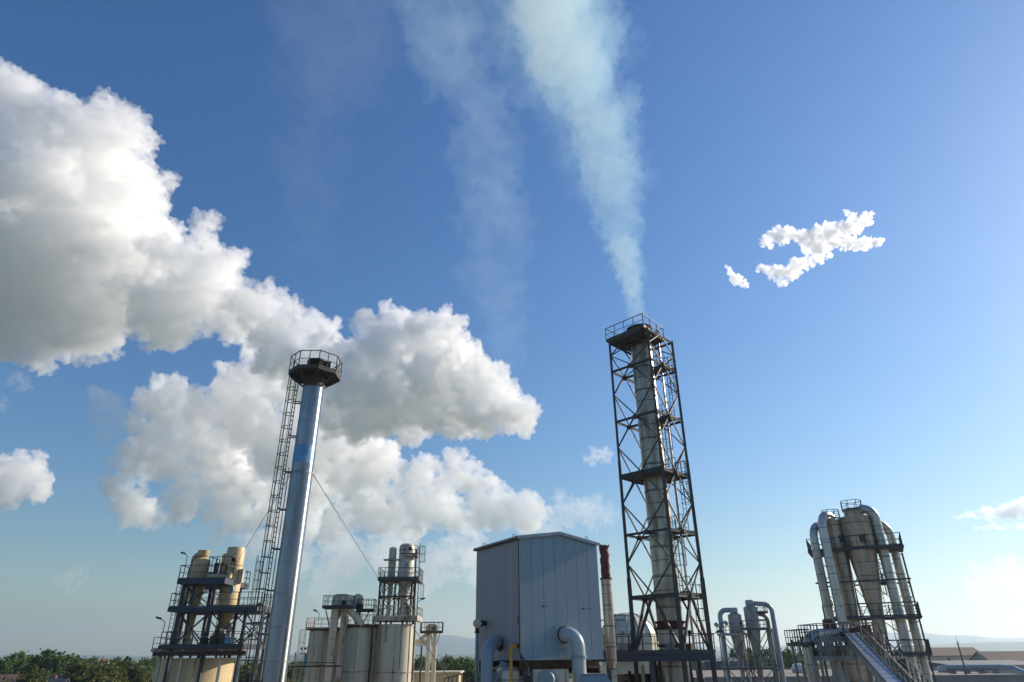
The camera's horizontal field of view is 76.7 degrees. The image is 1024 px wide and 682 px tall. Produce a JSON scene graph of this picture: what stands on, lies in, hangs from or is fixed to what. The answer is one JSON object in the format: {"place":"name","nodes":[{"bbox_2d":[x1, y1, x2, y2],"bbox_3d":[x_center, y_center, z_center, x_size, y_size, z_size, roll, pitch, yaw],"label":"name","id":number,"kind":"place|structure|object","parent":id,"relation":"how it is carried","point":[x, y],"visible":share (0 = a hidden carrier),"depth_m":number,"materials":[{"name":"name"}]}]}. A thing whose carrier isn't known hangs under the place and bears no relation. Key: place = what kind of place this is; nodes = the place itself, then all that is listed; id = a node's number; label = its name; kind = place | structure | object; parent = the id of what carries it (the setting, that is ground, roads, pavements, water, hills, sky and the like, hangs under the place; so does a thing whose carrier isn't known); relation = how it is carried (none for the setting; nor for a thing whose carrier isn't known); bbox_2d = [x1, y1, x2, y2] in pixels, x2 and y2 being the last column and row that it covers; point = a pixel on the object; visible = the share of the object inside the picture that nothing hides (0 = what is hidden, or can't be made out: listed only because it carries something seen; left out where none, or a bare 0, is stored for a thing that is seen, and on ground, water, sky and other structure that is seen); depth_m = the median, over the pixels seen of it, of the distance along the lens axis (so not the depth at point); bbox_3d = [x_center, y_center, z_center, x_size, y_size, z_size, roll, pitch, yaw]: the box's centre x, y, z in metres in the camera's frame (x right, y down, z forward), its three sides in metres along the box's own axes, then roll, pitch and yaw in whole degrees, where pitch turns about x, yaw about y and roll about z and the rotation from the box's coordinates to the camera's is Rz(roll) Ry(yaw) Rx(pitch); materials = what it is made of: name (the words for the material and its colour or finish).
{"place":"outdoors","nodes":[
{"label":"outdoors","id":0,"kind":"place"},
{"bbox_2d":[0,672,22,681],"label":"house","id":1,"kind":"structure","parent":0,"point":[9,677],"depth_m":182.13,"materials":[{"name":"tile"}]},
{"bbox_2d":[14,675,69,681],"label":"house","id":2,"kind":"structure","parent":0,"point":[54,679],"depth_m":168.92,"materials":[{"name":"tile"}]},
{"bbox_2d":[46,673,69,677],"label":"house","id":3,"kind":"structure","parent":0,"point":[58,675],"depth_m":191.33,"materials":[{"name":"tile"}]},
{"bbox_2d":[413,670,463,681],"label":"shed","id":4,"kind":"structure","parent":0,"point":[440,676],"depth_m":85.26,"materials":[{"name":"beige paint"}]},
{"bbox_2d":[92,657,893,681],"bbox_3d":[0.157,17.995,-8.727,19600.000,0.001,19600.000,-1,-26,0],"label":"ground","id":5,"kind":"structure","parent":0,"point":[570,680],"depth_m":1578.65,"materials":[{"name":"grey concrete"}]},
{"bbox_2d":[0,658,13,674],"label":"broadleaf tree","id":6,"kind":"object","parent":5,"relation":"on","point":[6,667],"visible":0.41,"depth_m":206.28,"materials":[{"name":"green plant"}]},
{"bbox_2d":[0,650,32,673],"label":"broadleaf tree","id":7,"kind":"object","parent":5,"relation":"on","point":[20,663],"visible":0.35,"depth_m":223.51,"materials":[{"name":"green plant"}]},
{"bbox_2d":[1,664,52,681],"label":"broadleaf tree","id":8,"kind":"object","parent":5,"relation":"on","point":[31,675],"visible":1,"depth_m":159.88,"materials":[{"name":"green plant"}]},
{"bbox_2d":[26,653,40,668],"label":"tall tree","id":9,"kind":"object","parent":5,"relation":"on","point":[30,657],"visible":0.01,"depth_m":236.12,"materials":[{"name":"green plant"}]},
{"bbox_2d":[19,647,88,673],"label":"broadleaf tree","id":10,"kind":"object","parent":5,"relation":"on","point":[47,654],"visible":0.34,"depth_m":217.77,"materials":[{"name":"green plant"}]},
{"bbox_2d":[36,656,71,673],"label":"broadleaf tree","id":11,"kind":"object","parent":5,"relation":"on","point":[63,662],"visible":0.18,"depth_m":213.48,"materials":[{"name":"green plant"}]},
{"bbox_2d":[61,659,93,681],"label":"tall tree","id":12,"kind":"object","parent":5,"relation":"on","point":[83,668],"visible":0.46,"depth_m":182.29,"materials":[{"name":"green plant"}]},
{"bbox_2d":[87,656,99,665],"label":"broadleaf tree","id":13,"kind":"object","parent":5,"relation":"on","point":[94,660],"visible":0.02,"depth_m":296.42,"materials":[{"name":"green plant"}]},
{"bbox_2d":[110,656,122,662],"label":"broadleaf tree","id":14,"kind":"object","parent":5,"relation":"on","point":[118,658],"visible":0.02,"depth_m":323.36,"materials":[{"name":"green plant"}]},
{"bbox_2d":[112,656,152,681],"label":"broadleaf tree","id":15,"kind":"object","parent":5,"relation":"on","point":[125,663],"visible":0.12,"depth_m":183.46,"materials":[{"name":"green plant"}]},
{"bbox_2d":[123,663,150,681],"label":"tall tree","id":16,"kind":"object","parent":5,"relation":"on","point":[138,675],"visible":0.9,"depth_m":177.78,"materials":[{"name":"green plant"}]},
{"bbox_2d":[136,657,154,672],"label":"broadleaf tree","id":17,"kind":"object","parent":5,"relation":"on","point":[146,662],"visible":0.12,"depth_m":259.13,"materials":[{"name":"green plant"}]},
{"bbox_2d":[145,656,158,668],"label":"tall tree","id":18,"kind":"object","parent":5,"relation":"on","point":[153,658],"visible":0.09,"depth_m":295.30,"materials":[{"name":"green plant"}]},
{"bbox_2d":[414,655,430,670],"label":"broadleaf tree","id":19,"kind":"object","parent":5,"relation":"on","point":[417,665],"visible":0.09,"depth_m":187.22,"materials":[{"name":"green plant"}]},
{"bbox_2d":[128,655,887,677],"bbox_3d":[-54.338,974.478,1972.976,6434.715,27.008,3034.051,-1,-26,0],"label":"woods","id":20,"kind":"object","parent":5,"relation":"on","point":[827,664],"visible":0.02,"depth_m":1007.77,"materials":[{"name":"green plant"}]},
{"bbox_2d":[728,648,736,658],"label":"broadleaf tree","id":21,"kind":"object","parent":5,"relation":"on","point":[732,654],"visible":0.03,"depth_m":242.71,"materials":[{"name":"green plant"}]},
{"bbox_2d":[745,647,770,663],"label":"broadleaf tree","id":22,"kind":"object","parent":5,"relation":"on","point":[763,652],"visible":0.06,"depth_m":232.30,"materials":[{"name":"green plant"}]},
{"bbox_2d":[0,632,1023,657],"bbox_3d":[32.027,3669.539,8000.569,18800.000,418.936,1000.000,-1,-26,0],"label":"mountains","id":23,"kind":"structure","parent":0,"point":[449,644],"depth_m":7758.37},
{"bbox_2d":[0,0,1023,655],"label":"sky","id":24,"kind":"structure","parent":0,"point":[818,204],"materials":[{"name":"blue"}]},
{"bbox_2d":[3,642,1023,661],"bbox_3d":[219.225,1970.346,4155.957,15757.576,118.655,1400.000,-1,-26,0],"label":"hills","id":25,"kind":"structure","parent":0,"point":[999,646],"depth_m":3876.27,"materials":[{"name":"green plant"}]},
{"bbox_2d":[599,544,616,670],"bbox_3d":[6.110,17.424,40.981,0.780,8.742,0.780,-1,-26,0],"label":"short stack","id":26,"kind":"object","parent":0,"point":[608,616],"visible":0.98,"depth_m":40.95,"materials":[{"name":"metal"}]},
{"bbox_2d":[784,619,874,681],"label":"bin tower","id":27,"kind":"structure","parent":0,"point":[845,667],"depth_m":47.94,"materials":[{"name":"grey metal"}]},
{"bbox_2d":[692,669,1023,681],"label":"factory hall","id":28,"kind":"structure","parent":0,"point":[790,676],"depth_m":108.03,"materials":[{"name":"fabric"}]},
{"bbox_2d":[791,663,804,672],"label":"roof ventilator","id":29,"kind":"object","parent":28,"relation":"on","point":[799,666],"visible":0.46,"depth_m":133.00,"materials":[{"name":"grey paint"}]},
{"bbox_2d":[937,665,944,671],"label":"roof ventilator","id":30,"kind":"object","parent":28,"relation":"on","point":[939,668],"visible":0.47,"depth_m":130.48,"materials":[{"name":"grey paint"}]},
{"bbox_2d":[955,635,966,674],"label":"antenna mast","id":31,"kind":"object","parent":28,"relation":"on","point":[961,658],"visible":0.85,"depth_m":110.95,"materials":[{"name":"metal"}]},
{"bbox_2d":[942,664,1023,673],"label":"roof pipe","id":32,"kind":"object","parent":28,"relation":"on","point":[981,668],"visible":0.97,"depth_m":122.22,"materials":[{"name":"metal"}]},
{"bbox_2d":[893,647,978,660],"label":"house","id":33,"kind":"structure","parent":0,"point":[946,653],"depth_m":291.76,"materials":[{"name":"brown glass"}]},
{"bbox_2d":[969,651,1023,660],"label":"house","id":34,"kind":"structure","parent":0,"point":[1000,655],"depth_m":267.12,"materials":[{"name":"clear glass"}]},
{"label":"paved yard","id":35,"kind":"structure","parent":0,"visible":0},
{"bbox_2d":[75,658,131,681],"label":"broadleaf tree","id":36,"kind":"object","parent":35,"relation":"on","point":[106,672],"visible":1,"depth_m":166.58,"materials":[{"name":"green plant"}]},
{"bbox_2d":[150,636,244,681],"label":"storage silo","id":37,"kind":"object","parent":35,"relation":"on","point":[219,669],"visible":0.62,"depth_m":58.82,"materials":[{"name":"beige paint"}]},
{"bbox_2d":[151,547,272,681],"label":"cyclone tower","id":38,"kind":"structure","parent":35,"relation":"on","point":[225,578],"depth_m":61.20,"materials":[{"name":"metal"}]},
{"bbox_2d":[232,658,258,681],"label":"tall tree","id":39,"kind":"object","parent":35,"relation":"on","point":[242,669],"visible":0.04,"depth_m":150.90,"materials":[{"name":"green plant"}]},
{"bbox_2d":[241,602,264,679],"bbox_3d":[-23.119,35.630,55.494,2.800,24.674,0.240,-1,-26,0],"label":"rusty standpipe","id":40,"kind":"object","parent":35,"relation":"on","point":[259,603],"visible":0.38,"depth_m":58.98,"materials":[{"name":"brown metal"}]},
{"bbox_2d":[238,662,294,681],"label":"broadleaf tree","id":41,"kind":"object","parent":35,"relation":"on","point":[248,678],"visible":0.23,"depth_m":140.17,"materials":[{"name":"green plant"}]},
{"bbox_2d":[287,661,303,681],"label":"broadleaf tree","id":42,"kind":"object","parent":35,"relation":"on","point":[289,677],"visible":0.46,"depth_m":176.76,"materials":[{"name":"green plant"}]},
{"bbox_2d":[299,647,306,681],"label":"floodlight mast","id":43,"kind":"object","parent":35,"relation":"on","point":[305,654],"visible":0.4,"depth_m":77.02,"materials":[{"name":"grey metal"}]},
{"bbox_2d":[288,646,341,681],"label":"pipe rack","id":44,"kind":"object","parent":35,"relation":"on","point":[317,662],"visible":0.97,"depth_m":70.67,"materials":[{"name":"grey metal"}]},
{"bbox_2d":[293,609,350,681],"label":"storage silo","id":45,"kind":"object","parent":35,"relation":"on","point":[318,636],"visible":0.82,"depth_m":73.33,"materials":[{"name":"beige paint"}]},
{"bbox_2d":[332,631,339,680],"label":"storage silo","id":46,"kind":"object","parent":35,"relation":"on","point":[337,640],"visible":0.01,"depth_m":75.29,"materials":[{"name":"beige paint"}]},
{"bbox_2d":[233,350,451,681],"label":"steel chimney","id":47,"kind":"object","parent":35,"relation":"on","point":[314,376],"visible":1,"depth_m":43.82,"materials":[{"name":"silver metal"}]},
{"bbox_2d":[322,594,364,681],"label":"bucket elevator","id":48,"kind":"object","parent":35,"relation":"on","point":[343,602],"visible":1,"depth_m":72.39,"materials":[{"name":"beige paint"}]},
{"bbox_2d":[341,614,379,681],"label":"storage silo","id":49,"kind":"object","parent":35,"relation":"on","point":[355,668],"visible":0.81,"depth_m":72.45,"materials":[{"name":"beige paint"}]},
{"bbox_2d":[352,594,376,623],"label":"conveyor head","id":50,"kind":"object","parent":49,"relation":"on","point":[359,600],"visible":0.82,"depth_m":75.57},
{"bbox_2d":[374,624,413,681],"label":"storage silo","id":51,"kind":"object","parent":35,"relation":"on","point":[393,659],"visible":0.88,"depth_m":72.36,"materials":[{"name":"beige paint"}]},
{"bbox_2d":[367,543,425,681],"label":"cyclone tower","id":52,"kind":"structure","parent":35,"relation":"on","point":[404,580],"depth_m":75.79,"materials":[{"name":"beige metal"}]},
{"bbox_2d":[415,622,443,681],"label":"bucket elevator","id":53,"kind":"object","parent":35,"relation":"on","point":[431,629],"visible":0.97,"depth_m":79.50,"materials":[{"name":"beige paint"}]},
{"bbox_2d":[431,659,446,670],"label":"broadleaf tree","id":54,"kind":"object","parent":35,"relation":"on","point":[438,667],"visible":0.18,"depth_m":178.22,"materials":[{"name":"green plant"}]},
{"bbox_2d":[440,654,453,670],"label":"tall tree","id":55,"kind":"object","parent":35,"relation":"on","point":[448,659],"visible":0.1,"depth_m":214.10,"materials":[{"name":"green plant"}]},
{"bbox_2d":[445,655,465,672],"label":"broadleaf tree","id":56,"kind":"object","parent":35,"relation":"on","point":[455,665],"visible":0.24,"depth_m":204.93,"materials":[{"name":"green plant"}]},
{"bbox_2d":[444,671,471,681],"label":"handrail","id":57,"kind":"object","parent":35,"relation":"on","point":[461,677],"visible":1,"depth_m":38.48,"materials":[{"name":"beige metal"}]},
{"bbox_2d":[460,657,480,681],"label":"broadleaf tree","id":58,"kind":"object","parent":35,"relation":"on","point":[469,665],"visible":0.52,"depth_m":194.60,"materials":[{"name":"green plant"}]},
{"bbox_2d":[473,619,486,681],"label":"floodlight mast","id":59,"kind":"object","parent":35,"relation":"on","point":[477,623],"visible":1,"depth_m":37.15,"materials":[{"name":"grey metal"}]},
{"bbox_2d":[497,667,526,681],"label":"process vessel","id":60,"kind":"object","parent":35,"relation":"on","point":[503,674],"visible":0.69,"depth_m":34.21,"materials":[{"name":"grey paint"}]},
{"bbox_2d":[473,532,603,681],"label":"clad filter house","id":61,"kind":"structure","parent":35,"relation":"on","point":[532,590],"depth_m":36.87,"materials":[{"name":"grey paint"}]},
{"bbox_2d":[481,636,508,681],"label":"elbow duct","id":62,"kind":"object","parent":61,"relation":"attached to","point":[492,644],"visible":0.98,"depth_m":34.53,"materials":[{"name":"metal"}]},
{"bbox_2d":[509,644,518,681],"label":"gas pipe","id":63,"kind":"object","parent":61,"relation":"attached to","point":[511,662],"visible":1,"depth_m":34.00,"materials":[{"name":"yellow metal"}]},
{"bbox_2d":[554,625,586,681],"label":"elbow duct","id":64,"kind":"object","parent":61,"relation":"attached to","point":[565,636],"visible":1,"depth_m":35.05,"materials":[{"name":"silver metal"}]},
{"bbox_2d":[529,669,568,681],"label":"fan housing","id":65,"kind":"object","parent":35,"relation":"on","point":[549,675],"visible":1,"depth_m":33.79,"materials":[{"name":"grey paint"}]},
{"bbox_2d":[581,673,610,681],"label":"transition duct","id":66,"kind":"object","parent":35,"relation":"on","point":[595,677],"visible":0.95,"depth_m":34.12,"materials":[{"name":"silver metal"}]},
{"bbox_2d":[601,613,658,681],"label":"domed silo","id":67,"kind":"object","parent":35,"relation":"on","point":[621,621],"visible":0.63,"depth_m":63.21,"materials":[{"name":"beige paint"}]},
{"bbox_2d":[617,661,657,681],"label":"furnace casing","id":68,"kind":"object","parent":35,"relation":"on","point":[630,677],"visible":0.48,"depth_m":45.93,"materials":[{"name":"grey metal"}]},
{"bbox_2d":[599,313,723,681],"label":"lattice tower","id":69,"kind":"structure","parent":35,"relation":"on","point":[623,343],"depth_m":48.73,"materials":[{"name":"black metal"}]},
{"bbox_2d":[626,323,690,681],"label":"clad chimney","id":70,"kind":"object","parent":69,"relation":"on","point":[660,561],"visible":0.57,"depth_m":49.53,"materials":[{"name":"metal"}]},
{"bbox_2d":[690,658,752,669],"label":"factory hall","id":71,"kind":"structure","parent":35,"relation":"on","point":[705,665],"depth_m":205.69,"materials":[{"name":"grey metal"}]},
{"bbox_2d":[714,600,785,681],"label":"cyclone pair","id":72,"kind":"object","parent":35,"relation":"on","point":[753,628],"visible":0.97,"depth_m":97.40,"materials":[{"name":"grey paint"}]},
{"bbox_2d":[762,647,804,669],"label":"broadleaf tree","id":73,"kind":"object","parent":35,"relation":"on","point":[785,656],"visible":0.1,"depth_m":213.86,"materials":[{"name":"green plant"}]},
{"bbox_2d":[785,653,804,669],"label":"broadleaf tree","id":74,"kind":"object","parent":35,"relation":"on","point":[790,657],"visible":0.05,"depth_m":187.46,"materials":[{"name":"green plant"}]},
{"bbox_2d":[841,617,889,681],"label":"service platform","id":75,"kind":"structure","parent":35,"relation":"on","point":[866,627],"depth_m":52.22,"materials":[{"name":"beige paint"}]},
{"bbox_2d":[806,499,935,681],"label":"cyclone tower","id":76,"kind":"structure","parent":35,"relation":"on","point":[854,535],"depth_m":60.55,"materials":[{"name":"metal"}]},
{"bbox_2d":[843,632,903,681],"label":"inclined conveyor","id":77,"kind":"object","parent":35,"relation":"on","point":[879,668],"visible":1,"depth_m":41.39,"materials":[{"name":"grey metal"}]},
{"bbox_2d":[858,624,927,681],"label":"steel stair","id":78,"kind":"object","parent":77,"relation":"attached to","point":[901,668],"visible":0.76,"depth_m":41.66,"materials":[{"name":"grey metal"}]},
{"bbox_2d":[886,659,908,681],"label":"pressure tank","id":79,"kind":"object","parent":35,"relation":"on","point":[899,662],"visible":0.2,"depth_m":57.19,"materials":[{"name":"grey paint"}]},
{"bbox_2d":[917,664,937,670],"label":"factory hall","id":80,"kind":"structure","parent":35,"relation":"on","point":[934,668],"depth_m":193.55,"materials":[{"name":"metal"}]},
{"bbox_2d":[916,660,1023,673],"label":"factory hall","id":81,"kind":"structure","parent":35,"relation":"on","point":[1019,664],"depth_m":194.80,"materials":[{"name":"grey paint"}]}
]}

